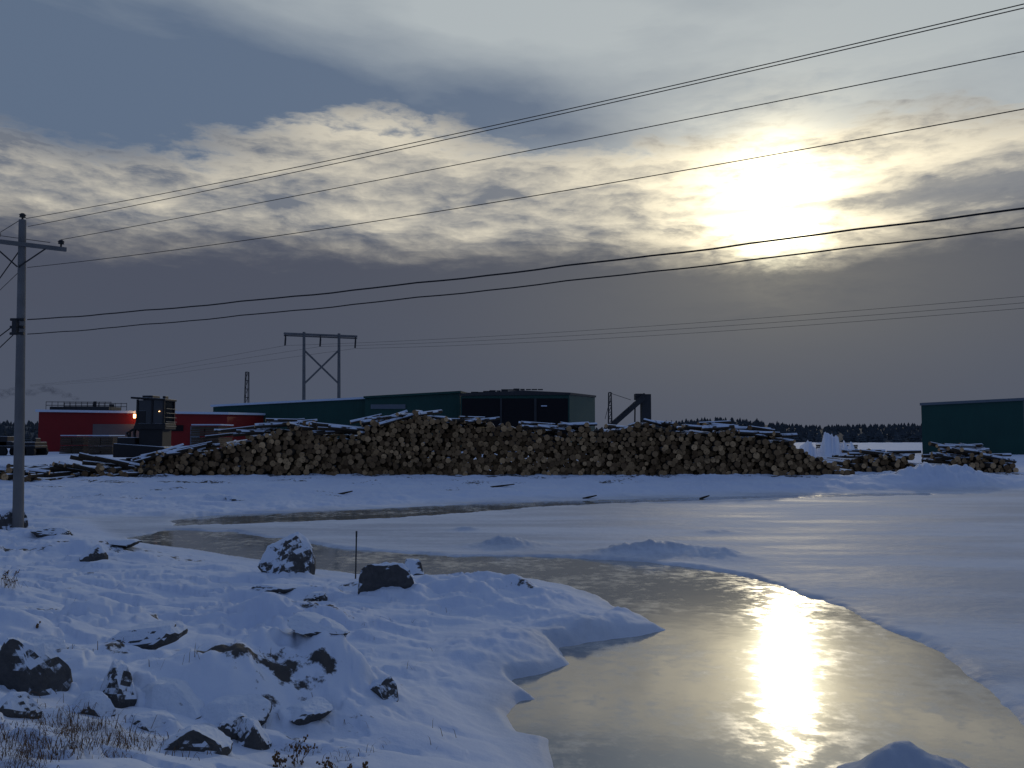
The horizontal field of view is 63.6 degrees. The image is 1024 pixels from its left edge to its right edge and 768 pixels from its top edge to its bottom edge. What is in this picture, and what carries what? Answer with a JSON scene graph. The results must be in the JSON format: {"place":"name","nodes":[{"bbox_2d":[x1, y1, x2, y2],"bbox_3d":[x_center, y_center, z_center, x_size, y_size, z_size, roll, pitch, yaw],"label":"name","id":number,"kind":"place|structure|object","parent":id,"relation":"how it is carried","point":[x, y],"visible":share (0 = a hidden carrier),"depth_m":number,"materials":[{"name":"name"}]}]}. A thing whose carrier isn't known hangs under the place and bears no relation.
{"place":"outdoors","nodes":[
{"label":"outdoors","id":0,"kind":"place"},
{"bbox_2d":[0,569,455,767],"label":"dead grass","id":1,"kind":"structure","parent":0,"point":[71,745],"depth_m":5.65,"materials":[{"name":"brown plant"}]},
{"bbox_2d":[5,422,921,441],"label":"forest hill","id":2,"kind":"structure","parent":0,"point":[840,435],"depth_m":239.17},
{"bbox_2d":[0,417,921,442],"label":"distant forest","id":3,"kind":"object","parent":2,"relation":"on","point":[874,433],"visible":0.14,"depth_m":242.15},
{"bbox_2d":[0,432,1023,767],"bbox_3d":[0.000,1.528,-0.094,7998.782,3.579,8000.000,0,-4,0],"label":"snow ground","id":4,"kind":"structure","parent":0,"point":[940,568],"depth_m":15.76,"materials":[{"name":"white snow"}]},
{"bbox_2d":[1,570,18,587],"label":"dry weed","id":5,"kind":"object","parent":4,"relation":"on","point":[7,572],"visible":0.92,"depth_m":13.37,"materials":[{"name":"brown plant"}]},
{"bbox_2d":[0,509,27,529],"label":"rock","id":6,"kind":"object","parent":4,"relation":"on","point":[5,519],"visible":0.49,"depth_m":26.15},
{"bbox_2d":[0,691,42,718],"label":"rock","id":7,"kind":"object","parent":4,"relation":"on","point":[19,704],"visible":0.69,"depth_m":6.39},
{"bbox_2d":[0,436,48,455],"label":"flatbed truck","id":8,"kind":"object","parent":4,"relation":"on","point":[37,447],"visible":0.73,"depth_m":78.77,"materials":[{"name":"paint"}]},
{"bbox_2d":[0,213,66,527],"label":"utility pole","id":9,"kind":"object","parent":4,"relation":"on","point":[18,327],"visible":0.98,"depth_m":26.48,"materials":[{"name":"grey wood"}]},
{"bbox_2d":[0,3,1023,347],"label":"power line","id":10,"kind":"object","parent":9,"relation":"attached to","point":[570,189],"visible":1,"depth_m":17.20,"materials":[{"name":"black metal"}]},
{"bbox_2d":[0,637,72,695],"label":"rock","id":11,"kind":"object","parent":4,"relation":"on","point":[41,669],"visible":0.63,"depth_m":7.02,"materials":[{"name":"grey stone"}]},
{"bbox_2d":[0,463,77,481],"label":"log pile","id":12,"kind":"object","parent":4,"relation":"on","point":[40,472],"visible":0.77,"depth_m":46.90,"materials":[{"name":"brown wood"}]},
{"bbox_2d":[30,527,72,537],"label":"rock","id":13,"kind":"object","parent":4,"relation":"on","point":[42,532],"visible":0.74,"depth_m":23.86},
{"bbox_2d":[59,435,100,453],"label":"lumber stack","id":14,"kind":"object","parent":4,"relation":"on","point":[74,441],"visible":0.8,"depth_m":86.02,"materials":[{"name":"brown wood"}]},
{"bbox_2d":[79,544,107,561],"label":"rock","id":15,"kind":"object","parent":4,"relation":"on","point":[97,552],"visible":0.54,"depth_m":18.85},
{"bbox_2d":[72,690,115,716],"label":"rock","id":16,"kind":"object","parent":4,"relation":"on","point":[103,705],"visible":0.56,"depth_m":6.84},
{"bbox_2d":[49,452,145,476],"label":"log pile","id":17,"kind":"object","parent":4,"relation":"on","point":[107,466],"visible":0.81,"depth_m":50.04,"materials":[{"name":"brown wood"}]},
{"bbox_2d":[88,435,124,454],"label":"lumber stack","id":18,"kind":"object","parent":4,"relation":"on","point":[101,450],"visible":0.66,"depth_m":81.98,"materials":[{"name":"brown wood"}]},
{"bbox_2d":[100,659,136,708],"bbox_3d":[-3.491,2.729,7.234,0.344,0.628,0.298,-3,-5,44],"label":"rock","id":19,"kind":"object","parent":4,"relation":"on","point":[117,687],"visible":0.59,"depth_m":7.16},
{"bbox_2d":[105,539,141,547],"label":"rock","id":20,"kind":"object","parent":4,"relation":"on","point":[125,543],"visible":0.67,"depth_m":20.91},
{"bbox_2d":[113,395,176,461],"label":"log loader","id":21,"kind":"object","parent":4,"relation":"on","point":[155,424],"visible":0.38,"depth_m":56.12,"materials":[{"name":"metal"}]},
{"bbox_2d":[105,620,187,649],"bbox_3d":[-3.946,2.718,8.874,0.809,0.305,0.518,0,-4,0],"label":"rock","id":22,"kind":"object","parent":4,"relation":"on","point":[153,635],"visible":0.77,"depth_m":8.69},
{"bbox_2d":[38,412,263,451],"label":"walls","id":23,"kind":"structure","parent":4,"relation":"on","point":[53,427],"depth_m":96.93,"materials":[{"name":"red metal"}]},
{"bbox_2d":[92,424,138,445],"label":"opening","id":24,"kind":"object","parent":23,"relation":"attached to","point":[110,429],"visible":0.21,"depth_m":96.89,"materials":[{"name":"grey concrete"}]},
{"bbox_2d":[35,409,264,414],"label":"roof","id":25,"kind":"structure","parent":23,"relation":"on","point":[109,411],"depth_m":97.09,"materials":[{"name":"metal"}]},
{"bbox_2d":[46,401,126,410],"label":"roof railing","id":26,"kind":"object","parent":25,"relation":"on","point":[110,406],"visible":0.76,"depth_m":97.57,"materials":[{"name":"grey metal"}]},
{"bbox_2d":[171,425,182,430],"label":"opening","id":27,"kind":"object","parent":23,"relation":"attached to","point":[179,427],"visible":0.36,"depth_m":97.97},
{"bbox_2d":[190,426,199,444],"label":"opening","id":28,"kind":"object","parent":23,"relation":"attached to","point":[193,436],"visible":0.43,"depth_m":98.15,"materials":[{"name":"black"}]},
{"bbox_2d":[129,710,177,731],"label":"rock","id":29,"kind":"object","parent":4,"relation":"on","point":[142,719],"visible":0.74,"depth_m":6.82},
{"bbox_2d":[141,677,203,718],"bbox_3d":[-3.084,2.907,7.416,0.806,0.476,0.579,3,-2,17],"label":"rock","id":30,"kind":"object","parent":4,"relation":"on","point":[176,695],"visible":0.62,"depth_m":7.28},
{"bbox_2d":[161,724,232,755],"bbox_3d":[-2.479,2.830,6.462,0.566,0.293,0.340,11,-12,-21],"label":"rock","id":31,"kind":"object","parent":4,"relation":"on","point":[198,738],"visible":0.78,"depth_m":6.36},
{"bbox_2d":[190,424,233,446],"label":"lumber stack","id":32,"kind":"object","parent":4,"relation":"on","point":[208,431],"visible":0.42,"depth_m":72.10,"materials":[{"name":"brown wood"}]},
{"bbox_2d":[203,493,227,500],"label":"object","id":33,"kind":"object","parent":4,"relation":"on","point":[215,497],"visible":0.5,"depth_m":37.54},
{"bbox_2d":[218,713,246,739],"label":"rock","id":34,"kind":"object","parent":4,"relation":"on","point":[229,726],"visible":0.52,"depth_m":6.97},
{"bbox_2d":[225,496,244,500],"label":"rock","id":35,"kind":"object","parent":4,"relation":"on","point":[232,498],"visible":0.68,"depth_m":37.20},
{"bbox_2d":[200,694,271,726],"bbox_3d":[-2.479,2.975,7.340,0.644,0.370,0.449,-6,-10,-11],"label":"rock","id":36,"kind":"object","parent":4,"relation":"on","point":[216,712],"visible":0.53,"depth_m":7.32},
{"bbox_2d":[244,372,248,402],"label":"lattice mast","id":37,"kind":"object","parent":4,"relation":"on","point":[245,392],"visible":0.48,"depth_m":125.02,"materials":[{"name":"metal"}]},
{"bbox_2d":[237,716,271,749],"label":"rock","id":38,"kind":"object","parent":4,"relation":"on","point":[252,734],"visible":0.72,"depth_m":6.94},
{"bbox_2d":[252,584,306,592],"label":"rock","id":39,"kind":"object","parent":4,"relation":"on","point":[281,588],"visible":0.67,"depth_m":14.81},
{"bbox_2d":[272,751,286,767],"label":"dry weed","id":40,"kind":"object","parent":4,"relation":"on","point":[276,760],"visible":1,"depth_m":6.60,"materials":[{"name":"brown plant"}]},
{"bbox_2d":[257,532,315,574],"bbox_3d":[-4.770,3.952,17.577,1.196,1.456,1.009,-10,-3,-20],"label":"rock","id":41,"kind":"object","parent":4,"relation":"on","point":[292,553],"visible":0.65,"depth_m":17.33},
{"bbox_2d":[210,397,364,439],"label":"green sawmill building","id":42,"kind":"structure","parent":4,"relation":"on","point":[342,411],"depth_m":109.98,"materials":[{"name":"green metal"}]},
{"bbox_2d":[288,734,317,764],"bbox_3d":[-1.705,3.019,6.719,0.225,0.275,0.190,1,-4,-18],"label":"dry weed","id":43,"kind":"object","parent":4,"relation":"on","point":[296,747],"visible":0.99,"depth_m":6.71,"materials":[{"name":"brown plant"}]},
{"bbox_2d":[286,697,332,724],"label":"rock","id":44,"kind":"object","parent":4,"relation":"on","point":[308,711],"visible":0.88,"depth_m":7.60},
{"bbox_2d":[305,591,327,600],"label":"rock","id":45,"kind":"object","parent":4,"relation":"on","point":[319,595],"visible":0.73,"depth_m":14.33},
{"bbox_2d":[287,612,349,636],"bbox_3d":[-2.074,2.596,8.869,0.728,0.148,0.588,10,1,28],"label":"rock","id":46,"kind":"object","parent":4,"relation":"on","point":[306,624],"visible":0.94,"depth_m":8.74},
{"bbox_2d":[284,332,356,399],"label":"transmission tower","id":47,"kind":"structure","parent":4,"relation":"on","point":[337,352],"depth_m":112.58,"materials":[{"name":"brown wood"}]},
{"bbox_2d":[30,296,1023,386],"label":"power line","id":48,"kind":"object","parent":47,"relation":"attached to","point":[623,332],"visible":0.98,"depth_m":82.51,"materials":[{"name":"black metal"}]},
{"bbox_2d":[316,757,351,767],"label":"dry weed","id":49,"kind":"object","parent":4,"relation":"on","point":[329,763],"visible":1,"depth_m":6.51,"materials":[{"name":"brown plant"}]},
{"bbox_2d":[355,531,356,578],"bbox_3d":[-3.348,3.770,17.711,0.046,1.218,0.035,0,-4,0],"label":"marker stake","id":50,"kind":"object","parent":4,"relation":"on","point":[356,555],"visible":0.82,"depth_m":17.71,"materials":[{"name":"wood"}]},
{"bbox_2d":[362,761,367,767],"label":"dry weed","id":51,"kind":"object","parent":4,"relation":"on","point":[364,765],"visible":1,"depth_m":6.59,"materials":[{"name":"brown plant"}]},
{"bbox_2d":[370,676,397,701],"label":"rock","id":52,"kind":"object","parent":4,"relation":"on","point":[384,688],"visible":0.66,"depth_m":8.43,"materials":[{"name":"grey stone"}]},
{"bbox_2d":[358,562,413,593],"bbox_3d":[-2.273,3.744,15.132,1.018,0.972,0.580,-1,-4,13],"label":"rock","id":53,"kind":"object","parent":4,"relation":"on","point":[373,577],"visible":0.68,"depth_m":14.92,"materials":[{"name":"grey stone"}]},
{"bbox_2d":[365,393,460,443],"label":"walls","id":54,"kind":"structure","parent":4,"relation":"on","point":[449,405],"depth_m":107.45,"materials":[{"name":"green metal"}]},
{"bbox_2d":[371,404,405,408],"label":"opening","id":55,"kind":"object","parent":54,"relation":"attached to","point":[388,406],"visible":1,"depth_m":107.62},
{"bbox_2d":[363,391,466,397],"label":"roof","id":56,"kind":"structure","parent":54,"relation":"on","point":[412,394],"depth_m":107.29,"materials":[{"name":"metal"}]},
{"bbox_2d":[404,558,424,574],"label":"rock","id":57,"kind":"object","parent":4,"relation":"on","point":[414,566],"visible":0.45,"depth_m":18.52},
{"bbox_2d":[130,410,854,475],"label":"log pile","id":58,"kind":"object","parent":4,"relation":"on","point":[401,443],"visible":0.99,"depth_m":52.08,"materials":[{"name":"brown wood"}]},
{"bbox_2d":[490,484,514,486],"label":"driftwood","id":59,"kind":"object","parent":4,"relation":"on","point":[502,485],"visible":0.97,"depth_m":44.59,"materials":[{"name":"brown wood"}]},
{"bbox_2d":[459,388,595,450],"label":"green sawmill shed","id":60,"kind":"structure","parent":4,"relation":"on","point":[514,406],"depth_m":99.94,"materials":[{"name":"metal"}]},
{"bbox_2d":[608,392,612,429],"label":"lattice mast","id":61,"kind":"object","parent":4,"relation":"on","point":[610,408],"visible":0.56,"depth_m":94.82,"materials":[{"name":"metal"}]},
{"bbox_2d":[605,393,650,424],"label":"log conveyor","id":62,"kind":"object","parent":4,"relation":"on","point":[643,400],"visible":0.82,"depth_m":95.20,"materials":[{"name":"metal"}]},
{"bbox_2d":[818,449,921,471],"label":"log pile","id":63,"kind":"object","parent":4,"relation":"on","point":[870,460],"visible":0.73,"depth_m":54.96,"materials":[{"name":"brown wood"}]},
{"bbox_2d":[921,442,1018,472],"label":"log pile","id":64,"kind":"object","parent":4,"relation":"on","point":[979,456],"visible":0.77,"depth_m":55.99,"materials":[{"name":"brown wood"}]},
{"bbox_2d":[920,398,1023,454],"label":"green storage shed","id":65,"kind":"structure","parent":4,"relation":"on","point":[995,425],"depth_m":83.68,"materials":[{"name":"green metal"}]},
{"bbox_2d":[0,0,1023,428],"label":"sky","id":66,"kind":"structure","parent":0,"point":[102,102],"materials":[{"name":"grey"}]},
{"bbox_2d":[127,493,1023,767],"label":"frozen pond ice","id":67,"kind":"structure","parent":0,"point":[726,670],"depth_m":10.91,"materials":[{"name":"grey ice"}]},
{"bbox_2d":[815,443,857,448],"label":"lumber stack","id":68,"kind":"object","parent":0,"point":[819,444],"visible":0.12,"depth_m":100.31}
]}

